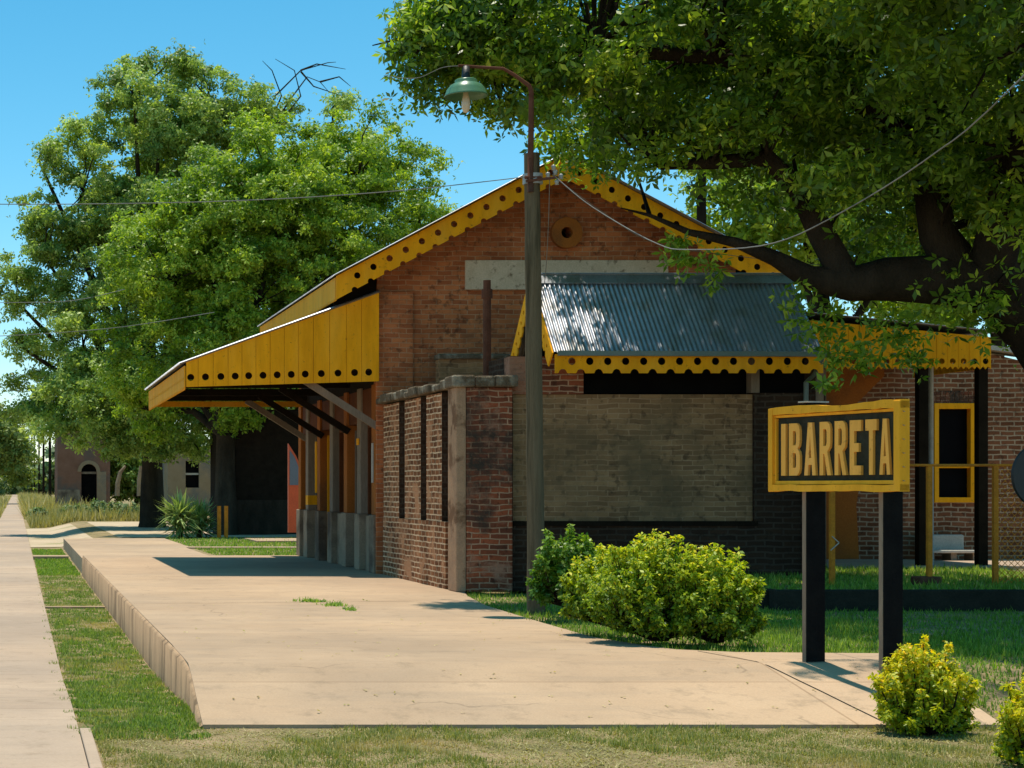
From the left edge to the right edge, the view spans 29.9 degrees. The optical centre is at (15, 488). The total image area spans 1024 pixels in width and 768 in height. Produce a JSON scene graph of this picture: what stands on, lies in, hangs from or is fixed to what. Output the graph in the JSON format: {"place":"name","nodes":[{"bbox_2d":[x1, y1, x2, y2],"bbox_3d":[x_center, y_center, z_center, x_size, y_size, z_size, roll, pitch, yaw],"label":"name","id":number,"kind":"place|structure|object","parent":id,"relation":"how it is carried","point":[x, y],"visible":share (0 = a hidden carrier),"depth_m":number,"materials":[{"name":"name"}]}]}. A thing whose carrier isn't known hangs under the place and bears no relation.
{"place":"outdoors","nodes":[
{"label":"outdoors","id":0,"kind":"place"},
{"bbox_2d":[0,495,88,767],"bbox_3d":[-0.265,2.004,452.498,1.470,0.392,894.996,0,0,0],"label":"path","id":1,"kind":"structure","parent":0,"point":[35,731],"depth_m":18.37,"materials":[{"name":"concrete"}]},
{"bbox_2d":[32,547,80,575],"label":"grass","id":2,"kind":"structure","parent":0,"point":[51,566],"depth_m":44.93,"materials":[{"name":"green plant"}]},
{"bbox_2d":[0,289,124,302],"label":"overhead cable","id":3,"kind":"object","parent":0,"point":[58,301],"visible":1,"depth_m":49.98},
{"bbox_2d":[22,498,188,527],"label":"dry grass","id":4,"kind":"structure","parent":0,"point":[54,517],"depth_m":89.19,"materials":[{"name":"green plant"}]},
{"bbox_2d":[115,465,141,495],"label":"bare trunk","id":5,"kind":"object","parent":4,"relation":"on","point":[117,486],"visible":0.92,"depth_m":89.92,"materials":[{"name":"grey wood"}]},
{"bbox_2d":[4,312,214,335],"bbox_3d":[1.009,-4.634,50.325,9.983,0.964,1.393,0,0,-12],"label":"overhead cable","id":6,"kind":"object","parent":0,"point":[107,328],"visible":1,"depth_m":49.99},
{"bbox_2d":[63,538,185,557],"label":"pavement","id":7,"kind":"structure","parent":0,"point":[68,543],"depth_m":52.92,"materials":[{"name":"beige concrete"}]},
{"bbox_2d":[71,546,205,572],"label":"pavement","id":8,"kind":"structure","parent":0,"point":[78,553],"depth_m":45.68,"materials":[{"name":"beige concrete"}]},
{"bbox_2d":[26,522,295,546],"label":"dirt road","id":9,"kind":"structure","parent":0,"point":[52,537],"depth_m":68.65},
{"bbox_2d":[166,536,295,554],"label":"grass","id":10,"kind":"structure","parent":0,"point":[246,542],"depth_m":50.11,"materials":[{"name":"green plant"}]},
{"bbox_2d":[183,546,295,548],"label":"pavement","id":11,"kind":"structure","parent":0,"point":[217,547],"depth_m":48.97,"materials":[{"name":"beige concrete"}]},
{"bbox_2d":[244,538,295,542],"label":"pavement","id":12,"kind":"structure","parent":0,"point":[260,540],"depth_m":54.97,"materials":[{"name":"beige concrete"}]},
{"bbox_2d":[0,0,1018,462],"label":"sky","id":13,"kind":"structure","parent":0,"point":[49,48],"materials":[{"name":"blue"}]},
{"bbox_2d":[0,495,1023,767],"bbox_3d":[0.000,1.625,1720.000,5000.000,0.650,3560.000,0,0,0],"label":"ground","id":14,"kind":"structure","parent":0,"point":[86,527],"depth_m":13.11,"materials":[{"name":"green plant"}]},
{"bbox_2d":[0,494,11,516],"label":"dry grass","id":15,"kind":"structure","parent":14,"relation":"on","point":[5,499],"depth_m":198.26,"materials":[{"name":"plant"}]},
{"bbox_2d":[0,398,41,491],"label":"willow tree","id":16,"kind":"object","parent":14,"relation":"on","point":[17,455],"visible":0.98,"depth_m":218.31,"materials":[{"name":"green plant"}]},
{"bbox_2d":[25,507,47,516],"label":"scrub bush","id":17,"kind":"object","parent":14,"relation":"on","point":[34,509],"visible":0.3,"depth_m":99.85,"materials":[{"name":"green plant"}]},
{"bbox_2d":[38,442,39,493],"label":"roadside pole","id":18,"kind":"object","parent":14,"relation":"on","point":[38,470],"visible":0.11,"depth_m":310.96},
{"bbox_2d":[42,404,44,494],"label":"roadside pole","id":19,"kind":"object","parent":14,"relation":"on","point":[43,468],"visible":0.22,"depth_m":260.37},
{"bbox_2d":[48,438,50,498],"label":"roadside pole","id":20,"kind":"object","parent":14,"relation":"on","point":[49,478],"visible":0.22,"depth_m":211.17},
{"bbox_2d":[33,555,68,559],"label":"kerb","id":21,"kind":"structure","parent":14,"relation":"on","point":[52,556],"depth_m":49.00,"materials":[{"name":"beige concrete"}]},
{"bbox_2d":[0,443,110,495],"bbox_3d":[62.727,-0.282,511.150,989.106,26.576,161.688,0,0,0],"label":"distant woods","id":22,"kind":"object","parent":14,"relation":"on","point":[11,491],"visible":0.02,"depth_m":448.84,"materials":[{"name":"green plant"}]},
{"bbox_2d":[14,491,96,518],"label":"dry grass","id":23,"kind":"structure","parent":14,"relation":"on","point":[33,500],"depth_m":123.36,"materials":[{"name":"plant"}]},
{"bbox_2d":[58,503,87,513],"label":"scrub bush","id":24,"kind":"object","parent":14,"relation":"on","point":[65,505],"visible":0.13,"depth_m":95.94,"materials":[{"name":"green plant"}]},
{"bbox_2d":[45,606,104,608],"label":"kerb","id":25,"kind":"structure","parent":14,"relation":"on","point":[72,607],"depth_m":29.00,"materials":[{"name":"beige concrete"}]},
{"bbox_2d":[55,431,109,506],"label":"ruined house","id":26,"kind":"structure","parent":14,"relation":"on","point":[86,474],"depth_m":120.00,"materials":[{"name":"pink paint"}]},
{"bbox_2d":[81,464,95,504],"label":"doorway","id":27,"kind":"structure","parent":26,"relation":"in","point":[88,481],"depth_m":120.51,"materials":[{"name":"black wood"}]},
{"bbox_2d":[80,728,102,767],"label":"kerb","id":28,"kind":"structure","parent":14,"relation":"on","point":[90,750],"depth_m":12.33,"materials":[{"name":"concrete"}]},
{"bbox_2d":[83,497,122,513],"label":"scrub bush","id":29,"kind":"object","parent":14,"relation":"on","point":[103,504],"visible":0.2,"depth_m":93.98,"materials":[{"name":"green plant"}]},
{"bbox_2d":[39,574,211,740],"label":"grass","id":30,"kind":"structure","parent":14,"relation":"on","point":[98,693],"depth_m":17.95,"materials":[{"name":"green plant"}]},
{"bbox_2d":[110,451,141,505],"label":"broadleaf tree","id":31,"kind":"object","parent":14,"relation":"on","point":[128,485],"visible":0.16,"depth_m":123.23,"materials":[{"name":"green plant"}]},
{"bbox_2d":[112,501,139,514],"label":"scrub bush","id":32,"kind":"object","parent":14,"relation":"on","point":[124,505],"visible":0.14,"depth_m":91.72,"materials":[{"name":"green plant"}]},
{"bbox_2d":[153,489,204,538],"bbox_3d":[5.277,0.845,57.967,1.990,1.939,2.047,0,0,0],"label":"yucca","id":33,"kind":"object","parent":14,"relation":"on","point":[179,517],"visible":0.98,"depth_m":57.80,"materials":[{"name":"green plant"}]},
{"bbox_2d":[162,447,209,513],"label":"ruined house","id":34,"kind":"structure","parent":14,"relation":"on","point":[182,476],"depth_m":105.00,"materials":[{"name":"beige paint"}]},
{"bbox_2d":[186,461,198,487],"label":"window","id":35,"kind":"structure","parent":34,"relation":"in","point":[192,473],"depth_m":105.29,"materials":[{"name":"glass"}]},
{"bbox_2d":[0,37,384,527],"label":"broadleaf tree","id":36,"kind":"object","parent":14,"relation":"on","point":[157,140],"visible":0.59,"depth_m":72.72,"materials":[{"name":"green plant"}]},
{"bbox_2d":[184,496,221,537],"bbox_3d":[6.046,1.041,59.019,1.873,1.655,1.798,0,0,0],"label":"bush","id":37,"kind":"object","parent":14,"relation":"on","point":[204,524],"visible":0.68,"depth_m":58.84,"materials":[{"name":"green plant"}]},
{"bbox_2d":[217,506,220,537],"bbox_3d":[6.623,1.137,58.460,0.120,1.125,0.120,0,0,0],"label":"boundary post","id":38,"kind":"object","parent":14,"relation":"on","point":[218,521],"visible":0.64,"depth_m":58.40,"materials":[{"name":"yellow wood"}]},
{"bbox_2d":[224,506,227,537],"bbox_3d":[6.853,1.137,58.460,0.120,1.125,0.120,0,0,0],"label":"boundary post","id":39,"kind":"object","parent":14,"relation":"on","point":[226,521],"visible":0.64,"depth_m":58.40,"materials":[{"name":"yellow wood"}]},
{"bbox_2d":[180,280,320,458],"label":"broadleaf tree","id":40,"kind":"object","parent":14,"relation":"on","point":[271,408],"visible":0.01,"depth_m":80.45,"materials":[{"name":"green plant"}]},
{"bbox_2d":[204,388,297,534],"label":"dark shed","id":41,"kind":"structure","parent":14,"relation":"on","point":[261,467],"depth_m":62.00,"materials":[{"name":"black wood"}]},
{"bbox_2d":[81,93,462,534],"bbox_3d":[9.623,-5.840,62.612,14.888,15.681,9.065,0,0,0],"label":"broadleaf tree","id":42,"kind":"object","parent":14,"relation":"on","point":[232,261],"visible":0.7,"depth_m":60.86,"materials":[{"name":"green plant"}]},
{"bbox_2d":[288,444,297,532],"bbox_3d":[8.209,-0.450,51.990,0.631,4.100,0.140,0,0,0],"label":"red door","id":43,"kind":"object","parent":14,"relation":"on","point":[292,483],"visible":0.38,"depth_m":51.94,"materials":[{"name":"orange paint"}]},
{"bbox_2d":[444,64,562,614],"bbox_3d":[5.939,-1.760,21.850,1.430,6.824,0.524,0,0,0],"label":"utility pole","id":44,"kind":"object","parent":14,"relation":"on","point":[466,89],"visible":0.95,"depth_m":21.82,"materials":[{"name":"black paint"}]},
{"bbox_2d":[0,177,523,204],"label":"overhead cable","id":45,"kind":"object","parent":44,"relation":"attached to","point":[261,199],"visible":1,"depth_m":21.88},
{"bbox_2d":[384,66,452,78],"bbox_3d":[5.045,-5.321,22.888,0.246,0.422,2.226,0,0,-12],"label":"overhead cable","id":46,"kind":"object","parent":44,"relation":"attached to","point":[421,76],"visible":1,"depth_m":22.34,"materials":[{"name":"black rubber"}]},
{"bbox_2d":[542,180,549,301],"bbox_3d":[6.996,-3.224,23.648,0.023,1.158,3.834,0,0,15],"label":"overhead cable","id":47,"kind":"object","parent":44,"relation":"attached to","point":[547,238],"visible":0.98,"depth_m":22.92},
{"bbox_2d":[567,186,816,264],"bbox_3d":[9.485,-3.549,24.614,7.967,0.542,0.434,0,0,-40],"label":"overhead cable","id":48,"kind":"object","parent":44,"relation":"attached to","point":[648,240],"visible":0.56,"depth_m":23.61,"materials":[{"name":"black rubber"}]},
{"bbox_2d":[552,75,1023,249],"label":"overhead cable","id":49,"kind":"object","parent":44,"relation":"attached to","point":[1000,98],"visible":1,"depth_m":16.09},
{"bbox_2d":[83,555,1000,728],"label":"platform","id":50,"kind":"structure","parent":14,"relation":"on","point":[227,659],"depth_m":15.35,"materials":[{"name":"beige concrete"}]},
{"bbox_2d":[82,556,201,726],"bbox_3d":[1.477,1.812,26.870,0.097,0.617,26.460,0,0,0],"label":"platform edge","id":51,"kind":"object","parent":50,"relation":"attached to","point":[164,660],"visible":0.74,"depth_m":19.89,"materials":[{"name":"concrete"}]},
{"bbox_2d":[292,596,356,610],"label":"weeds","id":52,"kind":"object","parent":50,"relation":"on","point":[332,603],"visible":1,"depth_m":22.94,"materials":[{"name":"green plant"}]},
{"bbox_2d":[171,599,855,716],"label":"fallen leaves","id":53,"kind":"object","parent":50,"relation":"on","point":[492,673],"visible":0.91,"depth_m":15.96,"materials":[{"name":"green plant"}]},
{"bbox_2d":[94,721,1023,767],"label":"grass","id":54,"kind":"structure","parent":14,"relation":"on","point":[689,736],"depth_m":12.52,"materials":[{"name":"green plant"}]},
{"bbox_2d":[525,524,608,606],"bbox_3d":[6.348,0.895,20.593,0.980,0.985,0.827,0,0,0],"label":"green shrub","id":55,"kind":"object","parent":14,"relation":"on","point":[552,563],"visible":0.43,"depth_m":20.48,"materials":[{"name":"green plant"}]},
{"bbox_2d":[558,543,627,624],"bbox_3d":[5.994,0.978,18.305,0.927,0.850,0.842,0,0,0],"label":"golden shrub","id":56,"kind":"object","parent":14,"relation":"on","point":[575,587],"visible":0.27,"depth_m":18.25,"materials":[{"name":"green plant"}]},
{"bbox_2d":[376,273,830,591],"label":"brick outbuilding","id":57,"kind":"structure","parent":14,"relation":"on","point":[663,393],"depth_m":26.15,"materials":[{"name":"brick"}]},
{"bbox_2d":[582,529,732,640],"bbox_3d":[6.233,0.935,17.392,1.484,1.099,1.089,0,0,0],"label":"golden shrub","id":58,"kind":"object","parent":14,"relation":"on","point":[633,597],"visible":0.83,"depth_m":17.15,"materials":[{"name":"green plant"}]},
{"bbox_2d":[372,0,1023,395],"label":"shade tree","id":59,"kind":"object","parent":14,"relation":"on","point":[702,86],"visible":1,"depth_m":23.54,"materials":[{"name":"green plant"}]},
{"bbox_2d":[697,169,705,224],"bbox_3d":[16.830,-4.066,43.995,1.400,11.133,0.290,0,0,0],"label":"utility pole","id":60,"kind":"object","parent":14,"relation":"on","point":[701,212],"depth_m":43.91,"materials":[{"name":"black wood"}]},
{"bbox_2d":[665,543,772,644],"bbox_3d":[6.710,1.005,17.192,1.018,0.971,0.973,0,0,0],"label":"green shrub","id":61,"kind":"object","parent":14,"relation":"on","point":[728,613],"visible":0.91,"depth_m":16.95,"materials":[{"name":"green plant"}]},
{"bbox_2d":[463,589,1023,656],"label":"grass","id":62,"kind":"structure","parent":14,"relation":"on","point":[741,646],"depth_m":18.15,"materials":[{"name":"green plant"}]},
{"bbox_2d":[663,104,971,326],"bbox_3d":[20.446,-4.560,46.115,7.810,13.120,5.827,0,0,0],"label":"broadleaf tree","id":63,"kind":"object","parent":14,"relation":"on","point":[758,229],"visible":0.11,"depth_m":45.23,"materials":[{"name":"green plant"}]},
{"bbox_2d":[768,399,909,691],"bbox_3d":[6.968,0.625,14.992,0.333,2.750,1.637,0,0,-14],"label":"station sign","id":64,"kind":"object","parent":14,"relation":"on","point":[817,450],"visible":0.82,"depth_m":14.90,"materials":[{"name":"wood"}]},
{"bbox_2d":[758,588,1023,610],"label":"kerb","id":65,"kind":"structure","parent":14,"relation":"on","point":[915,599],"depth_m":22.42,"materials":[{"name":"concrete"}]},
{"bbox_2d":[866,634,982,737],"bbox_3d":[6.768,1.476,13.339,0.745,0.794,0.740,0,0,39],"label":"golden shrub","id":66,"kind":"object","parent":14,"relation":"on","point":[934,698],"visible":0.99,"depth_m":13.22,"materials":[{"name":"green plant"}]},
{"bbox_2d":[829,464,1023,585],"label":"wire fence","id":67,"kind":"object","parent":14,"relation":"on","point":[929,576],"visible":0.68,"depth_m":23.97,"materials":[{"name":"yellow metal"}]},
{"bbox_2d":[859,70,1023,356],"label":"broadleaf tree","id":68,"kind":"object","parent":14,"relation":"on","point":[968,318],"depth_m":48.73,"materials":[{"name":"green plant"}]},
{"bbox_2d":[990,673,1023,767],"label":"golden shrub","id":69,"kind":"object","parent":14,"relation":"on","point":[1011,742],"visible":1,"depth_m":11.68,"materials":[{"name":"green plant"}]},
{"bbox_2d":[1011,449,1023,501],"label":"round sign","id":70,"kind":"object","parent":14,"relation":"on","point":[1017,475],"visible":1,"depth_m":19.98,"materials":[{"name":"metal"}]},
{"bbox_2d":[145,157,1023,573],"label":"station building","id":71,"kind":"structure","parent":0,"point":[335,357],"depth_m":31.50,"materials":[{"name":"red brick"}]},
{"bbox_2d":[327,435,329,511],"bbox_3d":[6.532,0.200,36.750,0.125,2.600,1.030,0,0,0],"label":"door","id":72,"kind":"structure","parent":71,"relation":"in","point":[328,436],"depth_m":37.21,"materials":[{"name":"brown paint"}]},
{"bbox_2d":[339,430,343,511],"bbox_3d":[6.525,-0.345,35.225,0.150,1.630,1.080,0,0,0],"label":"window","id":73,"kind":"structure","parent":71,"relation":"in","point":[341,435],"depth_m":35.71,"materials":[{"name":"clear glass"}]},
{"bbox_2d":[355,431,356,513],"bbox_3d":[6.532,0.200,33.775,0.125,2.600,0.880,0,0,0],"label":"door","id":74,"kind":"structure","parent":71,"relation":"in","point":[355,431],"depth_m":34.17,"materials":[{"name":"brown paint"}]},
{"bbox_2d":[368,426,370,513],"bbox_3d":[6.525,-0.345,32.425,0.150,1.630,0.880,0,0,0],"label":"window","id":75,"kind":"structure","parent":71,"relation":"in","point":[369,428],"depth_m":32.81,"materials":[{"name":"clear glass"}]},
{"bbox_2d":[934,403,973,501],"bbox_3d":[16.670,-0.630,31.840,0.780,1.760,0.160,0,0,0],"label":"window","id":76,"kind":"structure","parent":71,"relation":"in","point":[953,422],"depth_m":31.90,"materials":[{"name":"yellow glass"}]},
{"bbox_2d":[721,562,1023,588],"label":"grass","id":77,"kind":"structure","parent":0,"point":[952,574],"depth_m":25.02,"materials":[{"name":"green plant"}]},
{"bbox_2d":[756,605,1023,718],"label":"grass","id":78,"kind":"structure","parent":0,"point":[1006,631],"depth_m":18.70,"materials":[{"name":"green plant"}]},
{"bbox_2d":[826,559,1023,568],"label":"pavement","id":79,"kind":"structure","parent":0,"point":[845,563],"depth_m":29.91,"materials":[{"name":"concrete"}]},
{"bbox_2d":[934,534,973,559],"bbox_3d":[16.319,1.034,31.350,0.969,0.442,0.500,0,0,0],"label":"bench","id":80,"kind":"object","parent":79,"relation":"on","point":[949,546],"visible":0.47,"depth_m":31.52,"materials":[{"name":"concrete"}]}
]}

